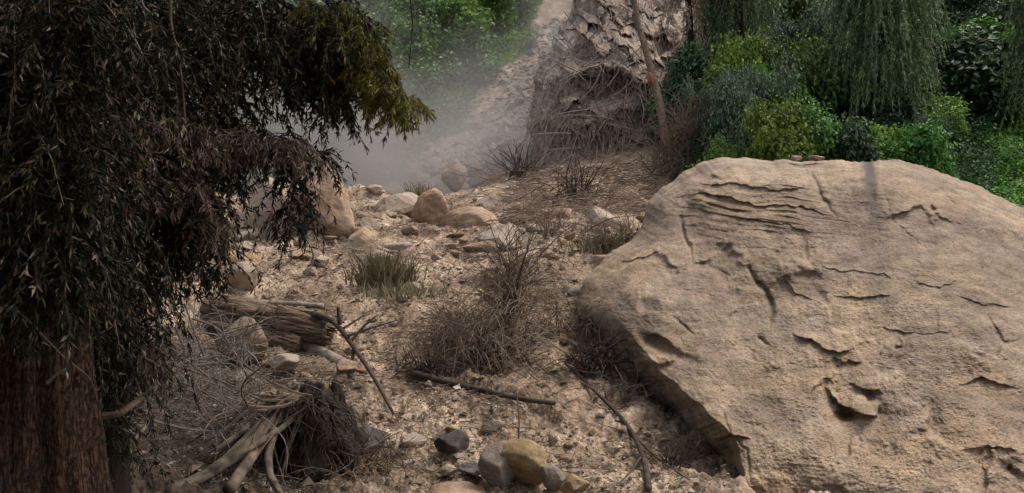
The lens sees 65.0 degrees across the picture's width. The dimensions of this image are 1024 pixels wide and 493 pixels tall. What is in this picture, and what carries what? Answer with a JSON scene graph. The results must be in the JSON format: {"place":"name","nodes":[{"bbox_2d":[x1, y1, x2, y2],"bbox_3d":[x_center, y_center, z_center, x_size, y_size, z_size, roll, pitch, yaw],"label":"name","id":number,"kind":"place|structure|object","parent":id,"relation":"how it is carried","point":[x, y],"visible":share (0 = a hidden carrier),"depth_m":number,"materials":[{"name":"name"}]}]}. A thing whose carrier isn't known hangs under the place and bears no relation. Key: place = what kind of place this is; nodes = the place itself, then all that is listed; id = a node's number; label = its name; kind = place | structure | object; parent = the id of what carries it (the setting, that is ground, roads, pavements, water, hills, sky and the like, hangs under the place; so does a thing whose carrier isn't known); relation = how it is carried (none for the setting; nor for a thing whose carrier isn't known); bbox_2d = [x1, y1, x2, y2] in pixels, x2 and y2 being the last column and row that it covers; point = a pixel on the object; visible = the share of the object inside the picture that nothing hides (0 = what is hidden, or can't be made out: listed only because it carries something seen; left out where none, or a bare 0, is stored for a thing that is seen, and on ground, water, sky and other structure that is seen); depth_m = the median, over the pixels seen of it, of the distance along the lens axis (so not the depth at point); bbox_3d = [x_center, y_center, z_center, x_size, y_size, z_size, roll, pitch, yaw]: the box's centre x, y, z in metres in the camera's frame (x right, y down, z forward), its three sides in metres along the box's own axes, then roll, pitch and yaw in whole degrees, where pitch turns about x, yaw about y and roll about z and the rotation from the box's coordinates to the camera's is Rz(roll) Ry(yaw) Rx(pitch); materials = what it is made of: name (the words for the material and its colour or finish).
{"place":"outdoors","nodes":[
{"label":"outdoors","id":0,"kind":"place"},
{"bbox_2d":[119,0,1023,492],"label":"ground","id":1,"kind":"structure","parent":0,"point":[549,10],"depth_m":10.13,"materials":[{"name":"soil"}]},
{"bbox_2d":[96,100,131,492],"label":"cypress tree","id":2,"kind":"object","parent":1,"relation":"on","point":[122,484],"visible":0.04,"depth_m":5.20,"materials":[{"name":"brown plant"}]},
{"bbox_2d":[0,0,436,492],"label":"cypress tree","id":3,"kind":"object","parent":1,"relation":"on","point":[85,254],"visible":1,"depth_m":4.16,"materials":[{"name":"green plant"}]},
{"bbox_2d":[131,268,343,479],"bbox_3d":[-2.948,1.412,7.642,2.082,2.533,3.716,0,0,-32],"label":"twig tangle","id":4,"kind":"object","parent":1,"relation":"on","point":[196,358],"visible":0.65,"depth_m":7.15,"materials":[{"name":"wood"}]},
{"bbox_2d":[222,261,258,289],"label":"rock","id":5,"kind":"object","parent":1,"relation":"on","point":[241,281],"visible":0.71,"depth_m":12.94,"materials":[{"name":"stone"}]},
{"bbox_2d":[214,316,267,364],"bbox_3d":[-3.304,1.157,9.780,0.583,0.619,0.506,0,0,-36],"label":"rock","id":6,"kind":"object","parent":1,"relation":"on","point":[245,320],"visible":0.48,"depth_m":9.65,"materials":[{"name":"brown stone"}]},
{"bbox_2d":[229,253,260,268],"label":"rock","id":7,"kind":"object","parent":1,"relation":"on","point":[253,257],"visible":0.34,"depth_m":14.12,"materials":[{"name":"beige stone"}]},
{"bbox_2d":[134,319,405,487],"bbox_3d":[-2.323,1.715,7.104,2.354,2.172,1.935,0,0,-42],"label":"root clump","id":8,"kind":"object","parent":1,"relation":"on","point":[325,421],"visible":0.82,"depth_m":7.06,"materials":[{"name":"wood"}]},
{"bbox_2d":[164,389,298,492],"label":"root","id":9,"kind":"object","parent":8,"relation":"on","point":[232,457],"visible":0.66,"depth_m":6.34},
{"bbox_2d":[200,387,299,470],"bbox_3d":[-2.224,1.576,6.843,0.105,0.466,1.774,0,0,14],"label":"fallen branch","id":10,"kind":"object","parent":8,"relation":"attached to","point":[239,442],"visible":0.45,"depth_m":6.65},
{"bbox_2d":[214,394,289,451],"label":"fallen branch","id":11,"kind":"object","parent":8,"relation":"on","point":[233,438],"visible":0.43,"depth_m":6.81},
{"bbox_2d":[223,416,285,492],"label":"branch","id":12,"kind":"object","parent":8,"relation":"on","point":[237,477],"visible":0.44,"depth_m":6.37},
{"bbox_2d":[237,413,299,455],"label":"branch","id":13,"kind":"object","parent":8,"relation":"on","point":[248,448],"visible":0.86,"depth_m":6.69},
{"bbox_2d":[264,427,283,492],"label":"fallen branch","id":14,"kind":"object","parent":8,"relation":"on","point":[269,471],"visible":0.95,"depth_m":6.57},
{"bbox_2d":[199,291,344,353],"bbox_3d":[-3.264,1.051,10.935,2.004,0.848,0.667,0,0,15],"label":"fallen log","id":15,"kind":"object","parent":1,"relation":"on","point":[297,329],"visible":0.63,"depth_m":10.78,"materials":[{"name":"wood"}]},
{"bbox_2d":[255,299,323,308],"bbox_3d":[-3.478,0.874,12.273,1.259,0.144,0.136,0,0,4],"label":"pole","id":16,"kind":"object","parent":15,"relation":"on","point":[305,304],"visible":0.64,"depth_m":12.23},
{"bbox_2d":[245,177,309,238],"bbox_3d":[-4.966,-0.594,17.771,1.997,1.882,1.654,0,0,44],"label":"boulder","id":17,"kind":"object","parent":1,"relation":"on","point":[255,199],"visible":0.16,"depth_m":17.01,"materials":[{"name":"stone"}]},
{"bbox_2d":[267,353,299,372],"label":"rock","id":18,"kind":"object","parent":1,"relation":"on","point":[289,362],"visible":0.94,"depth_m":9.44,"materials":[{"name":"stone"}]},
{"bbox_2d":[302,342,345,364],"bbox_3d":[-2.496,1.431,10.646,0.893,0.432,0.212,0,0,38],"label":"broken log","id":19,"kind":"object","parent":1,"relation":"on","point":[327,354],"visible":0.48,"depth_m":10.58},
{"bbox_2d":[294,168,354,237],"bbox_3d":[-3.898,-0.717,16.937,1.337,1.875,1.079,0,0,0],"label":"boulder","id":20,"kind":"object","parent":1,"relation":"on","point":[340,208],"visible":0.5,"depth_m":16.52,"materials":[{"name":"beige stone"}]},
{"bbox_2d":[336,359,356,373],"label":"rock","id":21,"kind":"object","parent":1,"relation":"on","point":[346,366],"visible":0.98,"depth_m":9.71,"materials":[{"name":"beige stone"}]},
{"bbox_2d":[171,0,538,198],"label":"mist","id":22,"kind":"object","parent":1,"relation":"on","point":[447,60],"visible":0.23,"depth_m":41.87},
{"bbox_2d":[311,307,398,423],"bbox_3d":[-1.610,1.349,9.980,0.884,1.131,2.601,0,0,-35],"label":"forked branch","id":23,"kind":"object","parent":1,"relation":"on","point":[337,324],"visible":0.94,"depth_m":10.26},
{"bbox_2d":[279,414,431,492],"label":"dead bush","id":24,"kind":"object","parent":1,"relation":"on","point":[361,461],"visible":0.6,"depth_m":7.15,"materials":[{"name":"plant"}]},
{"bbox_2d":[346,227,378,247],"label":"loose stone","id":25,"kind":"object","parent":1,"relation":"on","point":[364,235],"visible":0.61,"depth_m":16.05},
{"bbox_2d":[362,426,385,454],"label":"rock","id":26,"kind":"object","parent":1,"relation":"on","point":[370,429],"visible":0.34,"depth_m":7.98,"materials":[{"name":"stone"}]},
{"bbox_2d":[341,249,428,287],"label":"grass tuft","id":27,"kind":"object","parent":1,"relation":"on","point":[374,273],"visible":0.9,"depth_m":13.23,"materials":[{"name":"plant"}]},
{"bbox_2d":[373,192,417,217],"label":"loose stone","id":28,"kind":"object","parent":1,"relation":"on","point":[402,203],"visible":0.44,"depth_m":19.00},
{"bbox_2d":[354,278,446,298],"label":"grass tuft","id":29,"kind":"object","parent":1,"relation":"on","point":[400,291],"visible":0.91,"depth_m":12.67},
{"bbox_2d":[399,433,427,446],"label":"rock","id":30,"kind":"object","parent":1,"relation":"on","point":[418,439],"visible":0.87,"depth_m":8.02,"materials":[{"name":"stone"}]},
{"bbox_2d":[365,335,468,385],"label":"dead bush","id":31,"kind":"object","parent":1,"relation":"on","point":[433,370],"visible":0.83,"depth_m":9.78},
{"bbox_2d":[130,167,727,492],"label":"dry litter","id":32,"kind":"object","parent":1,"relation":"on","point":[359,379],"visible":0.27,"depth_m":9.49,"materials":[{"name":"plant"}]},
{"bbox_2d":[411,188,448,225],"bbox_3d":[-1.874,-0.818,18.580,0.807,1.081,0.816,0,0,-27],"label":"rock","id":33,"kind":"object","parent":1,"relation":"on","point":[429,205],"visible":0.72,"depth_m":18.27,"materials":[{"name":"beige stone"}]},
{"bbox_2d":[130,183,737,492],"bbox_3d":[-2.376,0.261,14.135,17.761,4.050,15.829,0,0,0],"label":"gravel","id":34,"kind":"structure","parent":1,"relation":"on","point":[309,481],"depth_m":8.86,"materials":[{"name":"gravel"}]},
{"bbox_2d":[341,28,528,186],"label":"bank growth","id":35,"kind":"object","parent":1,"relation":"on","point":[426,138],"visible":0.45,"depth_m":40.89,"materials":[{"name":"plant"}]},
{"bbox_2d":[434,429,469,453],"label":"rock","id":36,"kind":"object","parent":1,"relation":"on","point":[456,440],"visible":0.98,"depth_m":7.64,"materials":[{"name":"stone"}]},
{"bbox_2d":[441,159,466,191],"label":"rock","id":37,"kind":"object","parent":1,"relation":"on","point":[453,182],"visible":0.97,"depth_m":28.00,"materials":[{"name":"stone"}]},
{"bbox_2d":[427,481,485,492],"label":"rock","id":38,"kind":"object","parent":1,"relation":"on","point":[457,487],"visible":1,"depth_m":6.83,"materials":[{"name":"beige stone"}]},
{"bbox_2d":[399,292,515,359],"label":"dead bush","id":39,"kind":"object","parent":1,"relation":"on","point":[439,332],"visible":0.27,"depth_m":10.75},
{"bbox_2d":[379,0,541,71],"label":"wood","id":40,"kind":"object","parent":1,"relation":"on","point":[466,14],"visible":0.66,"depth_m":49.01,"materials":[{"name":"plant"}]},
{"bbox_2d":[439,206,498,228],"bbox_3d":[-0.848,-0.481,18.094,1.104,0.851,1.376,0,0,-34],"label":"rock","id":41,"kind":"object","parent":1,"relation":"on","point":[467,216],"visible":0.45,"depth_m":17.70,"materials":[{"name":"beige stone"}]},
{"bbox_2d":[458,460,480,475],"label":"rock","id":42,"kind":"object","parent":1,"relation":"on","point":[470,467],"visible":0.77,"depth_m":7.09,"materials":[{"name":"grey stone"}]},
{"bbox_2d":[386,12,570,194],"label":"rubble","id":43,"kind":"object","parent":1,"relation":"on","point":[470,183],"visible":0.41,"depth_m":40.76,"materials":[{"name":"stone"}]},
{"bbox_2d":[462,240,498,253],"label":"loose stone","id":44,"kind":"object","parent":1,"relation":"on","point":[469,246],"visible":0.55,"depth_m":15.09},
{"bbox_2d":[410,370,555,404],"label":"buried branch","id":45,"kind":"object","parent":1,"relation":"on","point":[435,379],"visible":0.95,"depth_m":9.24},
{"bbox_2d":[476,192,498,207],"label":"loose stone","id":46,"kind":"object","parent":1,"relation":"on","point":[485,202],"visible":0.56,"depth_m":20.45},
{"bbox_2d":[406,278,583,378],"bbox_3d":[-0.234,1.108,10.140,2.232,1.432,1.763,0,0,0],"label":"dead bush","id":47,"kind":"object","parent":1,"relation":"on","point":[490,343],"visible":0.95,"depth_m":10.07,"materials":[{"name":"plant"}]},
{"bbox_2d":[478,440,514,487],"bbox_3d":[-0.114,1.899,7.010,0.226,0.410,0.371,0,0,38],"label":"rock","id":48,"kind":"object","parent":1,"relation":"on","point":[494,467],"visible":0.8,"depth_m":6.92,"materials":[{"name":"grey stone"}]},
{"bbox_2d":[478,223,521,252],"bbox_3d":[-0.279,-0.083,15.931,0.677,0.712,1.551,-8,1,-24],"label":"loose stone","id":49,"kind":"object","parent":1,"relation":"on","point":[489,236],"visible":0.41,"depth_m":15.55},
{"bbox_2d":[433,192,581,332],"bbox_3d":[-0.053,0.300,11.780,2.265,2.236,2.317,0,0,0],"label":"dead bush","id":50,"kind":"object","parent":1,"relation":"on","point":[508,289],"visible":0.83,"depth_m":11.64,"materials":[{"name":"plant"}]},
{"bbox_2d":[449,218,574,284],"bbox_3d":[-0.116,0.116,13.445,1.903,1.141,2.216,0,0,-17],"label":"dead bush","id":51,"kind":"object","parent":1,"relation":"on","point":[514,258],"visible":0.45,"depth_m":13.46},
{"bbox_2d":[483,133,550,177],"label":"dead bush","id":52,"kind":"object","parent":1,"relation":"on","point":[515,171],"visible":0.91,"depth_m":23.34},
{"bbox_2d":[500,438,546,485],"bbox_3d":[0.103,1.904,7.061,0.512,0.442,0.441,0,0,34],"label":"rock","id":53,"kind":"object","parent":1,"relation":"on","point":[526,459],"visible":0.77,"depth_m":6.93,"materials":[{"name":"stone"}]},
{"bbox_2d":[540,465,565,490],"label":"rock","id":54,"kind":"object","parent":1,"relation":"on","point":[553,478],"visible":0.98,"depth_m":6.66,"materials":[{"name":"grey stone"}]},
{"bbox_2d":[465,183,644,242],"bbox_3d":[0.833,-0.630,16.201,3.515,1.520,3.472,0,0,0],"label":"dead bush","id":55,"kind":"object","parent":1,"relation":"on","point":[551,230],"visible":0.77,"depth_m":15.81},
{"bbox_2d":[528,294,601,349],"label":"dead bush","id":56,"kind":"object","parent":1,"relation":"on","point":[574,329],"visible":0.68,"depth_m":11.16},
{"bbox_2d":[443,138,687,225],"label":"fallen stems","id":57,"kind":"object","parent":1,"relation":"on","point":[614,198],"visible":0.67,"depth_m":21.15,"materials":[{"name":"plant"}]},
{"bbox_2d":[525,145,611,200],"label":"dead bush","id":58,"kind":"object","parent":1,"relation":"on","point":[572,190],"visible":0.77,"depth_m":20.93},
{"bbox_2d":[561,474,589,492],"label":"rock","id":59,"kind":"object","parent":1,"relation":"on","point":[572,482],"visible":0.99,"depth_m":6.45,"materials":[{"name":"stone"}]},
{"bbox_2d":[544,307,636,393],"bbox_3d":[1.013,1.259,9.829,1.326,1.048,0.998,0,0,0],"label":"dead bush","id":60,"kind":"object","parent":1,"relation":"on","point":[596,359],"visible":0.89,"depth_m":9.83,"materials":[{"name":"plant"}]},
{"bbox_2d":[559,232,634,253],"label":"grass tuft","id":61,"kind":"object","parent":1,"relation":"on","point":[594,249],"visible":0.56,"depth_m":14.72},
{"bbox_2d":[585,205,622,230],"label":"loose stone","id":62,"kind":"object","parent":1,"relation":"on","point":[593,210],"visible":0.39,"depth_m":16.91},
{"bbox_2d":[565,208,643,254],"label":"dead bush","id":63,"kind":"object","parent":1,"relation":"on","point":[622,228],"visible":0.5,"depth_m":14.86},
{"bbox_2d":[528,0,695,169],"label":"rock outcrop","id":64,"kind":"object","parent":1,"relation":"on","point":[586,28],"visible":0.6,"depth_m":27.96,"materials":[{"name":"stone"}]},
{"bbox_2d":[520,0,703,167],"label":"dead vines","id":65,"kind":"object","parent":64,"relation":"hanging from","point":[611,116],"visible":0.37,"depth_m":27.01,"materials":[{"name":"plant"}]},
{"bbox_2d":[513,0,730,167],"bbox_3d":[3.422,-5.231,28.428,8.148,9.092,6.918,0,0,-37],"label":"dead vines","id":66,"kind":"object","parent":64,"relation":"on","point":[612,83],"visible":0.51,"depth_m":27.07,"materials":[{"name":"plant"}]},
{"bbox_2d":[572,361,659,406],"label":"dead bush","id":67,"kind":"object","parent":1,"relation":"on","point":[630,394],"visible":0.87,"depth_m":9.33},
{"bbox_2d":[565,362,689,491],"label":"bent branch","id":68,"kind":"object","parent":1,"relation":"on","point":[647,479],"visible":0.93,"depth_m":8.11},
{"bbox_2d":[623,0,685,161],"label":"dead tree","id":69,"kind":"object","parent":1,"relation":"on","point":[654,83],"visible":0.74,"depth_m":24.99,"materials":[{"name":"brown wood"}]},
{"bbox_2d":[612,107,707,178],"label":"dead bush","id":70,"kind":"object","parent":1,"relation":"on","point":[672,158],"visible":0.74,"depth_m":22.22,"materials":[{"name":"plant"}]},
{"bbox_2d":[641,429,713,471],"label":"dead bush","id":71,"kind":"object","parent":1,"relation":"on","point":[672,459],"visible":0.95,"depth_m":7.71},
{"bbox_2d":[644,37,714,138],"bbox_3d":[6.372,-4.312,25.657,4.167,4.616,3.511,0,0,27],"label":"bushy tree","id":72,"kind":"object","parent":1,"relation":"on","point":[696,64],"visible":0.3,"depth_m":25.38,"materials":[{"name":"green plant"}]},
{"bbox_2d":[635,74,729,150],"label":"dead bush","id":73,"kind":"object","parent":1,"relation":"on","point":[691,126],"visible":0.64,"depth_m":22.20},
{"bbox_2d":[658,0,712,131],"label":"weeping conifer","id":74,"kind":"object","parent":1,"relation":"on","point":[690,14],"visible":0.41,"depth_m":26.40,"materials":[{"name":"green plant"}]},
{"bbox_2d":[681,134,711,172],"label":"bushy tree","id":75,"kind":"object","parent":1,"relation":"on","point":[697,152],"visible":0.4,"depth_m":21.84,"materials":[{"name":"green plant"}]},
{"bbox_2d":[679,67,718,148],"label":"bushy tree","id":76,"kind":"object","parent":1,"relation":"on","point":[709,92],"visible":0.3,"depth_m":22.05,"materials":[{"name":"green plant"}]},
{"bbox_2d":[667,25,770,155],"bbox_3d":[6.058,-3.662,24.114,3.387,5.750,2.700,0,0,20],"label":"bushy tree","id":77,"kind":"object","parent":1,"relation":"on","point":[728,53],"visible":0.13,"depth_m":23.61,"materials":[{"name":"green plant"}]},
{"bbox_2d":[703,129,745,160],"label":"bushy tree","id":78,"kind":"object","parent":1,"relation":"on","point":[721,149],"visible":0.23,"depth_m":19.32,"materials":[{"name":"green plant"}]},
{"bbox_2d":[709,66,776,156],"bbox_3d":[6.018,-2.423,21.085,1.662,4.952,2.526,0,0,21],"label":"bushy tree","id":79,"kind":"object","parent":1,"relation":"on","point":[730,99],"visible":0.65,"depth_m":20.79,"materials":[{"name":"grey plant"}]},
{"bbox_2d":[700,0,787,57],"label":"weeping conifer","id":80,"kind":"object","parent":1,"relation":"on","point":[718,10],"visible":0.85,"depth_m":25.82,"materials":[{"name":"green plant"}]},
{"bbox_2d":[691,43,802,158],"bbox_3d":[6.330,-2.810,21.865,2.850,5.131,1.875,0,0,12],"label":"bushy tree","id":81,"kind":"object","parent":1,"relation":"on","point":[739,77],"visible":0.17,"depth_m":21.52,"materials":[{"name":"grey plant"}]},
{"bbox_2d":[686,92,825,169],"bbox_3d":[5.757,-1.607,19.304,3.145,4.281,2.507,0,0,-11],"label":"bushy tree","id":82,"kind":"object","parent":1,"relation":"on","point":[772,141],"visible":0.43,"depth_m":18.99,"materials":[{"name":"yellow plant"}]},
{"bbox_2d":[699,25,817,92],"bbox_3d":[7.015,-3.639,23.877,3.453,5.883,3.278,0,0,-39],"label":"bushy tree","id":83,"kind":"object","parent":1,"relation":"on","point":[773,54],"visible":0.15,"depth_m":23.53,"materials":[{"name":"green plant"}]},
{"bbox_2d":[723,12,809,54],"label":"bushy tree","id":84,"kind":"object","parent":1,"relation":"on","point":[789,30],"visible":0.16,"depth_m":30.98,"materials":[{"name":"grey plant"}]},
{"bbox_2d":[744,55,819,125],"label":"bushy tree","id":85,"kind":"object","parent":1,"relation":"on","point":[802,89],"visible":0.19,"depth_m":22.20,"materials":[{"name":"green plant"}]},
{"bbox_2d":[750,0,829,35],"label":"bushy tree","id":86,"kind":"object","parent":1,"relation":"on","point":[794,7],"visible":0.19,"depth_m":33.66,"materials":[{"name":"green plant"}]},
{"bbox_2d":[577,157,1023,492],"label":"giant boulder","id":87,"kind":"object","parent":1,"relation":"on","point":[837,326],"visible":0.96,"depth_m":9.21,"materials":[{"name":"stone"}]},
{"bbox_2d":[760,0,861,54],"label":"bushy tree","id":88,"kind":"object","parent":1,"relation":"on","point":[810,24],"visible":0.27,"depth_m":30.68,"materials":[{"name":"green plant"}]},
{"bbox_2d":[772,28,867,119],"bbox_3d":[9.755,-3.967,25.073,3.786,5.780,3.594,0,0,-24],"label":"bushy tree","id":89,"kind":"object","parent":1,"relation":"on","point":[829,86],"visible":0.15,"depth_m":23.87,"materials":[{"name":"green plant"}]},
{"bbox_2d":[793,96,848,160],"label":"bushy tree","id":90,"kind":"object","parent":1,"relation":"on","point":[824,131],"visible":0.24,"depth_m":19.07,"materials":[{"name":"green plant"}]},
{"bbox_2d":[815,86,869,121],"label":"bushy tree","id":91,"kind":"object","parent":1,"relation":"on","point":[836,109],"visible":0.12,"depth_m":23.66,"materials":[{"name":"green plant"}]},
{"bbox_2d":[819,106,883,161],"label":"bushy tree","id":92,"kind":"object","parent":1,"relation":"on","point":[856,143],"visible":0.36,"depth_m":18.92,"materials":[{"name":"green plant"}]},
{"bbox_2d":[831,71,913,135],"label":"bushy tree","id":93,"kind":"object","parent":1,"relation":"on","point":[879,117],"visible":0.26,"depth_m":23.27,"materials":[{"name":"green plant"}]},
{"bbox_2d":[812,0,952,123],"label":"weeping conifer","id":94,"kind":"object","parent":1,"relation":"on","point":[882,57],"visible":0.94,"depth_m":22.66,"materials":[{"name":"green plant"}]},
{"bbox_2d":[857,118,921,164],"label":"bushy tree","id":95,"kind":"object","parent":1,"relation":"on","point":[882,139],"visible":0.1,"depth_m":20.13,"materials":[{"name":"green plant"}]},
{"bbox_2d":[887,81,930,125],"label":"bushy tree","id":96,"kind":"object","parent":1,"relation":"on","point":[908,109],"visible":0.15,"depth_m":23.19,"materials":[{"name":"green plant"}]},
{"bbox_2d":[879,112,961,178],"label":"bushy tree","id":97,"kind":"object","parent":1,"relation":"on","point":[925,144],"visible":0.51,"depth_m":19.42,"materials":[{"name":"green plant"}]},
{"bbox_2d":[873,26,967,111],"bbox_3d":[12.523,-4.659,26.440,3.687,5.078,4.375,0,0,-35],"label":"bushy tree","id":98,"kind":"object","parent":1,"relation":"on","point":[942,90],"visible":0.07,"depth_m":24.95,"materials":[{"name":"green plant"}]},
{"bbox_2d":[911,106,953,169],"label":"bushy tree","id":99,"kind":"object","parent":1,"relation":"on","point":[923,119],"visible":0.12,"depth_m":21.61,"materials":[{"name":"green plant"}]},
{"bbox_2d":[898,92,971,147],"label":"bushy tree","id":100,"kind":"object","parent":1,"relation":"on","point":[952,106],"visible":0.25,"depth_m":23.34,"materials":[{"name":"green plant"}]},
{"bbox_2d":[927,0,1008,32],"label":"bushy tree","id":101,"kind":"object","parent":1,"relation":"on","point":[961,11],"visible":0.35,"depth_m":34.12,"materials":[{"name":"green plant"}]},
{"bbox_2d":[944,111,998,195],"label":"undergrowth","id":102,"kind":"object","parent":1,"relation":"on","point":[989,164],"visible":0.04,"depth_m":22.15,"materials":[{"name":"green plant"}]},
{"bbox_2d":[943,15,1007,39],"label":"bushy tree","id":103,"kind":"object","parent":1,"relation":"on","point":[981,21],"visible":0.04,"depth_m":30.34,"materials":[{"name":"green plant"}]},
{"bbox_2d":[929,13,1023,130],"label":"bushy tree","id":104,"kind":"object","parent":1,"relation":"on","point":[962,55],"visible":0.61,"depth_m":24.95,"materials":[{"name":"green plant"}]},
{"bbox_2d":[942,45,1023,124],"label":"bushy tree","id":105,"kind":"object","parent":1,"relation":"on","point":[992,109],"visible":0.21,"depth_m":25.04,"materials":[{"name":"green plant"}]},
{"bbox_2d":[948,101,1023,207],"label":"ground cover","id":106,"kind":"object","parent":1,"relation":"on","point":[1005,154],"visible":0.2,"depth_m":22.02,"materials":[{"name":"green plant"}]},
{"bbox_2d":[980,0,1019,32],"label":"bushy tree","id":107,"kind":"object","parent":1,"relation":"on","point":[1004,7],"visible":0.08,"depth_m":31.25,"materials":[{"name":"green plant"}]},
{"bbox_2d":[995,0,1023,140],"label":"weeping conifer","id":108,"kind":"object","parent":1,"relation":"on","point":[1015,10],"visible":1,"depth_m":22.22,"materials":[{"name":"green plant"}]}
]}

